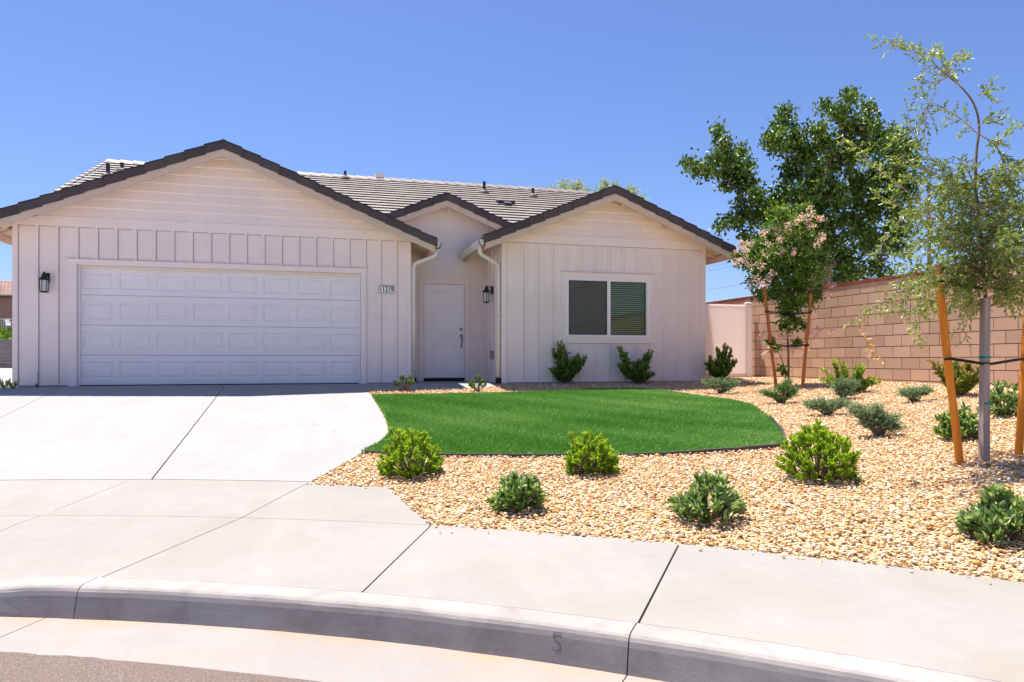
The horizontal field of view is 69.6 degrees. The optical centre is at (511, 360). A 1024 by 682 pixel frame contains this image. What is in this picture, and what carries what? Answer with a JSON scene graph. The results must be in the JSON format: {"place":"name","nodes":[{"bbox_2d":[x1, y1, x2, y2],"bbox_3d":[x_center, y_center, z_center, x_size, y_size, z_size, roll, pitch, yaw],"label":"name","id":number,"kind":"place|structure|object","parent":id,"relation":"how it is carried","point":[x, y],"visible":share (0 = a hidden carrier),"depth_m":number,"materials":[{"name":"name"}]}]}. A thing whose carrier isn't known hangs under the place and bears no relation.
{"place":"outdoors","nodes":[
{"label":"outdoors","id":0,"kind":"place"},
{"bbox_2d":[0,368,11,387],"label":"side yard slab","id":1,"kind":"structure","parent":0,"point":[5,373],"depth_m":24.36,"materials":[{"name":"concrete"}]},
{"bbox_2d":[0,652,314,681],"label":"street","id":2,"kind":"structure","parent":0,"point":[21,667],"depth_m":3.19,"materials":[{"name":"grey asphalt"}]},
{"bbox_2d":[0,384,387,481],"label":"driveway","id":3,"kind":"structure","parent":0,"point":[268,432],"depth_m":8.92,"materials":[{"name":"concrete"}]},
{"bbox_2d":[0,378,10,387],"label":"grass tuft","id":4,"kind":"object","parent":3,"relation":"on","point":[2,384],"visible":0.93,"depth_m":12.20,"materials":[{"name":"green plant"}]},
{"bbox_2d":[5,380,19,388],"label":"grass tuft","id":5,"kind":"object","parent":3,"relation":"on","point":[13,386],"visible":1,"depth_m":12.14,"materials":[{"name":"green plant"}]},
{"bbox_2d":[0,480,430,526],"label":"driveway apron","id":6,"kind":"object","parent":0,"point":[251,499],"visible":0.81,"depth_m":5.96,"materials":[{"name":"concrete"}]},
{"bbox_2d":[363,381,499,388],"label":"entry walk","id":7,"kind":"structure","parent":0,"point":[440,384],"depth_m":13.95,"materials":[{"name":"concrete"}]},
{"bbox_2d":[0,516,1023,681],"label":"sidewalk","id":8,"kind":"structure","parent":0,"point":[967,625],"depth_m":4.09,"materials":[{"name":"concrete"}]},
{"bbox_2d":[0,0,1023,359],"label":"sky","id":9,"kind":"structure","parent":0,"point":[530,93],"materials":[{"name":"blue"}]},
{"bbox_2d":[361,387,785,453],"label":"grass","id":10,"kind":"structure","parent":0,"point":[668,416],"depth_m":9.63,"materials":[{"name":"green plant"}]},
{"bbox_2d":[307,376,1023,583],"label":"gravel bed","id":11,"kind":"object","parent":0,"point":[879,558],"visible":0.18,"depth_m":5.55,"materials":[{"name":"beige gravel"}]},
{"bbox_2d":[393,374,414,390],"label":"curly shrub","id":12,"kind":"object","parent":11,"relation":"on","point":[408,382],"visible":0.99,"depth_m":12.99,"materials":[{"name":"green plant"}]},
{"bbox_2d":[376,425,444,477],"bbox_3d":[-0.938,0.830,6.798,0.631,0.467,0.608,0,0,12],"label":"green shrub","id":13,"kind":"object","parent":11,"relation":"on","point":[391,459],"visible":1,"depth_m":6.70,"materials":[{"name":"green plant"}]},
{"bbox_2d":[468,374,486,391],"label":"curly shrub","id":14,"kind":"object","parent":11,"relation":"on","point":[472,382],"visible":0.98,"depth_m":13.02,"materials":[{"name":"green plant"}]},
{"bbox_2d":[485,470,547,511],"bbox_3d":[0.033,0.993,5.599,0.468,0.308,0.434,0,0,-16],"label":"variegated shrub","id":15,"kind":"object","parent":11,"relation":"on","point":[515,488],"visible":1,"depth_m":5.52,"materials":[{"name":"green plant"}]},
{"bbox_2d":[548,340,587,383],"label":"privet shrub","id":16,"kind":"object","parent":11,"relation":"on","point":[568,370],"visible":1,"depth_m":14.55,"materials":[{"name":"green plant"}]},
{"bbox_2d":[361,415,785,457],"bbox_3d":[1.076,0.893,8.042,5.279,0.354,1.794,0,0,-16],"label":"lawn edging","id":17,"kind":"object","parent":11,"relation":"on","point":[753,447],"visible":0.27,"depth_m":7.53,"materials":[{"name":"grey plastic"}]},
{"bbox_2d":[562,430,620,475],"bbox_3d":[0.754,0.841,6.779,0.539,0.407,0.590,0,0,27],"label":"green shrub","id":18,"kind":"object","parent":11,"relation":"on","point":[605,458],"visible":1,"depth_m":6.67,"materials":[{"name":"green plant"}]},
{"bbox_2d":[616,344,655,383],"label":"privet shrub","id":19,"kind":"object","parent":11,"relation":"on","point":[635,373],"visible":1,"depth_m":14.83,"materials":[{"name":"green plant"}]},
{"bbox_2d":[667,467,748,522],"bbox_3d":[1.387,0.942,5.202,0.576,0.383,0.524,0,0,-28],"label":"variegated shrub","id":20,"kind":"object","parent":11,"relation":"on","point":[692,502],"visible":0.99,"depth_m":5.12,"materials":[{"name":"green leaf"},{"name":"bark"}]},
{"bbox_2d":[703,342,737,381],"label":"privet shrub","id":21,"kind":"object","parent":11,"relation":"on","point":[719,366],"visible":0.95,"depth_m":15.22,"materials":[{"name":"green plant"}]},
{"bbox_2d":[699,376,742,393],"bbox_3d":[3.748,0.428,13.204,0.784,0.354,0.430,0,0,-10],"label":"juniper","id":22,"kind":"object","parent":11,"relation":"on","point":[723,387],"visible":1,"depth_m":13.16,"materials":[{"name":"green plant"}]},
{"bbox_2d":[763,288,777,386],"bbox_3d":[4.851,-0.366,13.818,0.280,1.990,0.064,0,0,27],"label":"tree stake","id":23,"kind":"object","parent":11,"relation":"on","point":[770,340],"visible":0.88,"depth_m":13.80,"materials":[{"name":"brown wood"}]},
{"bbox_2d":[756,377,801,403],"bbox_3d":[4.092,0.468,11.328,0.755,0.413,0.351,0,0,3],"label":"juniper","id":24,"kind":"object","parent":11,"relation":"on","point":[777,397],"visible":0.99,"depth_m":11.30,"materials":[{"name":"green plant"}]},
{"bbox_2d":[726,202,835,382],"bbox_3d":[5.140,-1.296,14.186,2.074,3.554,1.419,0,0,2],"label":"crape myrtle","id":25,"kind":"object","parent":11,"relation":"on","point":[776,289],"visible":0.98,"depth_m":14.12,"materials":[{"name":"green plant"}]},
{"bbox_2d":[764,310,811,314],"bbox_3d":[5.072,-0.884,13.728,0.693,0.098,0.945,0,0,-16],"label":"rubber tie","id":26,"kind":"object","parent":25,"relation":"attached to","point":[788,313],"visible":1,"depth_m":13.76,"materials":[{"name":"black rubber"}]},
{"bbox_2d":[768,343,808,346],"bbox_3d":[5.070,-0.287,13.788,0.596,0.082,0.940,0,0,-4],"label":"rubber tie","id":27,"kind":"object","parent":25,"relation":"attached to","point":[803,345],"visible":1,"depth_m":13.76,"materials":[{"name":"black rubber"}]},
{"bbox_2d":[801,294,812,388],"bbox_3d":[5.367,-0.295,13.431,0.296,1.837,0.062,0,0,-27],"label":"tree stake","id":28,"kind":"object","parent":11,"relation":"on","point":[806,342],"visible":0.91,"depth_m":13.41,"materials":[{"name":"brown wood"}]},
{"bbox_2d":[773,417,862,483],"bbox_3d":[2.571,0.748,6.221,0.679,0.518,0.677,0,0,-16],"label":"green shrub","id":29,"kind":"object","parent":11,"relation":"on","point":[821,437],"visible":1,"depth_m":6.10,"materials":[{"name":"green plant"}]},
{"bbox_2d":[799,393,857,415],"bbox_3d":[4.183,0.588,9.682,0.794,0.311,0.369,0,0,-1],"label":"juniper","id":30,"kind":"object","parent":11,"relation":"on","point":[829,407],"visible":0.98,"depth_m":9.66,"materials":[{"name":"green plant"}]},
{"bbox_2d":[828,374,860,398],"bbox_3d":[5.127,0.408,11.368,0.534,0.399,0.442,0,0,-16],"label":"juniper","id":31,"kind":"object","parent":11,"relation":"on","point":[841,386],"visible":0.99,"depth_m":11.31,"materials":[{"name":"green plant"}]},
{"bbox_2d":[818,357,881,391],"bbox_3d":[5.497,0.243,11.977,0.965,0.618,0.667,0,0,18],"label":"shrub","id":32,"kind":"object","parent":11,"relation":"on","point":[859,369],"visible":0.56,"depth_m":11.94,"materials":[{"name":"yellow plant"}]},
{"bbox_2d":[844,400,908,436],"bbox_3d":[3.898,0.620,7.941,0.708,0.406,0.356,0,0,5],"label":"juniper","id":33,"kind":"object","parent":11,"relation":"on","point":[875,419],"visible":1,"depth_m":7.89,"materials":[{"name":"green plant"}]},
{"bbox_2d":[892,384,935,401],"bbox_3d":[5.680,0.456,10.380,0.600,0.325,0.355,0,0,-16],"label":"juniper","id":34,"kind":"object","parent":11,"relation":"on","point":[910,393],"visible":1,"depth_m":10.35,"materials":[{"name":"green plant"}]},
{"bbox_2d":[835,31,1023,459],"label":"staked oak sapling","id":35,"kind":"object","parent":11,"relation":"on","point":[968,271],"visible":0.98,"depth_m":6.46,"materials":[{"name":"green plant"}]},
{"bbox_2d":[934,264,963,464],"bbox_3d":[3.868,0.075,6.516,0.243,1.854,0.071,0,0,34],"label":"tree stake","id":36,"kind":"object","parent":11,"relation":"on","point":[951,391],"visible":0.86,"depth_m":6.49,"materials":[{"name":"orange wood"}]},
{"bbox_2d":[936,279,984,289],"bbox_3d":[3.940,-0.663,6.497,0.473,0.088,0.122,0,0,-2],"label":"rubber tie","id":37,"kind":"object","parent":36,"relation":"attached to","point":[974,287],"visible":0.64,"depth_m":6.46,"materials":[{"name":"black rubber"}]},
{"bbox_2d":[925,357,978,395],"bbox_3d":[6.364,0.233,10.535,0.684,0.566,0.491,0,0,-16],"label":"shrub","id":38,"kind":"object","parent":11,"relation":"on","point":[966,381],"visible":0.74,"depth_m":10.48,"materials":[{"name":"green plant"}]},
{"bbox_2d":[932,401,978,438],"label":"variegated shrub","id":39,"kind":"object","parent":11,"relation":"on","point":[968,425],"visible":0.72,"depth_m":7.42,"materials":[{"name":"green plant"}]},
{"bbox_2d":[978,298,990,463],"bbox_3d":[4.133,0.224,6.444,0.065,1.530,0.072,0,0,0],"label":"nursery stake","id":40,"kind":"object","parent":11,"relation":"on","point":[984,382],"visible":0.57,"depth_m":6.41,"materials":[{"name":"grey wood"}]},
{"bbox_2d":[952,482,1023,543],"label":"variegated shrub","id":41,"kind":"object","parent":11,"relation":"on","point":[987,517],"visible":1,"depth_m":4.48,"materials":[{"name":"green leaf"},{"name":"bark"}]},
{"bbox_2d":[975,379,1018,415],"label":"variegated shrub","id":42,"kind":"object","parent":11,"relation":"on","point":[998,394],"visible":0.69,"depth_m":8.57,"materials":[{"name":"green plant"}]},
{"bbox_2d":[1014,312,1023,457],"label":"tree stake","id":43,"kind":"object","parent":11,"relation":"on","point":[1019,443],"visible":0.8,"depth_m":6.58,"materials":[{"name":"orange wood"}]},
{"bbox_2d":[944,357,1023,364],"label":"rubber tie","id":44,"kind":"object","parent":43,"relation":"attached to","point":[983,363],"visible":1,"depth_m":6.43,"materials":[{"name":"black rubber"}]},
{"bbox_3d":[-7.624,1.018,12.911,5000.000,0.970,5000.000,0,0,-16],"label":"ground","id":45,"kind":"structure","parent":0,"visible":0},
{"bbox_2d":[0,281,11,328],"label":"neighbour house","id":46,"kind":"structure","parent":45,"relation":"on","point":[5,299],"depth_m":56.00,"materials":[{"name":"brown paint"}]},
{"bbox_2d":[0,340,11,367],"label":"retaining wall","id":47,"kind":"structure","parent":45,"relation":"on","point":[5,349],"depth_m":45.00,"materials":[{"name":"grey concrete"}]},
{"bbox_2d":[0,617,664,681],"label":"street gutter","id":48,"kind":"object","parent":45,"relation":"on","point":[312,657],"visible":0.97,"depth_m":3.42,"materials":[{"name":"concrete"}]},
{"bbox_2d":[0,139,735,387],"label":"house","id":49,"kind":"structure","parent":45,"relation":"on","point":[222,262],"depth_m":14.11,"materials":[{"name":"wood"}]},
{"bbox_2d":[38,272,49,292],"bbox_3d":[-8.047,-1.342,12.680,0.178,0.364,0.213,0,0,-16],"label":"wall lantern","id":50,"kind":"object","parent":49,"relation":"attached to","point":[44,280],"depth_m":12.63,"materials":[{"name":"black metal"}]},
{"bbox_2d":[78,265,359,385],"bbox_3d":[-5.297,-0.602,13.653,4.880,2.170,0.107,0,0,-16],"label":"garage door","id":51,"kind":"structure","parent":49,"relation":"in","point":[138,326],"depth_m":13.60,"materials":[{"name":"paint"}]},
{"bbox_2d":[379,285,393,292],"bbox_3d":[-2.443,-1.377,14.323,0.298,0.144,0.014,0,0,-16],"label":"house number sign","id":52,"kind":"object","parent":49,"relation":"attached to","point":[386,289],"visible":1,"depth_m":14.32,"materials":[{"name":"white"}]},
{"bbox_2d":[424,284,464,380],"bbox_3d":[-1.451,-0.587,15.811,0.887,2.100,0.120,0,0,-16],"label":"front door","id":53,"kind":"structure","parent":49,"relation":"in","point":[443,303],"depth_m":15.84,"materials":[{"name":"paint"}]},
{"bbox_2d":[483,285,492,302],"bbox_3d":[-0.512,-1.362,15.230,0.213,0.364,0.178,0,0,-16],"label":"wall lantern","id":54,"kind":"object","parent":49,"relation":"attached to","point":[486,293],"depth_m":15.19,"materials":[{"name":"black metal"}]},
{"bbox_2d":[560,271,652,343],"bbox_3d":[1.946,-1.063,15.151,2.080,1.433,0.225,0,0,-16],"label":"window","id":55,"kind":"structure","parent":49,"relation":"in","point":[595,307],"depth_m":15.14,"materials":[{"name":"paint"}]},
{"bbox_2d":[0,577,997,681],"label":"kerb","id":56,"kind":"structure","parent":45,"relation":"on","point":[661,653],"depth_m":3.53,"materials":[{"name":"concrete"}]},
{"bbox_2d":[545,177,590,192],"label":"tree","id":57,"kind":"object","parent":45,"relation":"on","point":[577,184],"visible":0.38,"depth_m":33.02,"materials":[{"name":"green plant"}]},
{"bbox_2d":[591,176,648,200],"bbox_3d":[4.971,-3.968,33.883,2.888,9.043,1.489,0,0,1],"label":"tree","id":58,"kind":"object","parent":45,"relation":"on","point":[603,183],"visible":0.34,"depth_m":33.98,"materials":[{"name":"green plant"}]},
{"bbox_2d":[706,302,751,376],"bbox_3d":[4.721,-0.417,17.241,1.966,1.940,0.141,0,0,-16],"label":"vinyl fence","id":59,"kind":"object","parent":45,"relation":"on","point":[730,325],"visible":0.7,"depth_m":17.35,"materials":[{"name":"white plastic"}]},
{"bbox_2d":[675,84,927,289],"bbox_3d":[8.886,-3.799,22.295,7.975,8.705,4.379,0,0,5],"label":"pear tree","id":60,"kind":"object","parent":45,"relation":"on","point":[824,189],"visible":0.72,"depth_m":21.61,"materials":[{"name":"green plant"}]},
{"bbox_2d":[706,259,1023,386],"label":"block wall","id":61,"kind":"structure","parent":45,"relation":"on","point":[898,352],"depth_m":13.60,"materials":[{"name":"beige brick"}]},
{"bbox_2d":[912,190,938,269],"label":"utility pole","id":62,"kind":"object","parent":45,"relation":"on","point":[928,214],"visible":0.09,"depth_m":61.90,"materials":[{"name":"brown wood"}]},
{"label":"bank","id":63,"kind":"structure","parent":0,"visible":0},
{"bbox_2d":[0,326,11,339],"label":"ivy","id":64,"kind":"object","parent":63,"relation":"on","point":[5,333],"visible":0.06,"depth_m":47.14,"materials":[{"name":"green plant"}]},
{"bbox_2d":[4,319,11,328],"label":"patio chair","id":65,"kind":"object","parent":63,"relation":"on","point":[7,322],"visible":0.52,"depth_m":49.24,"materials":[{"name":"white plastic"}]}
]}

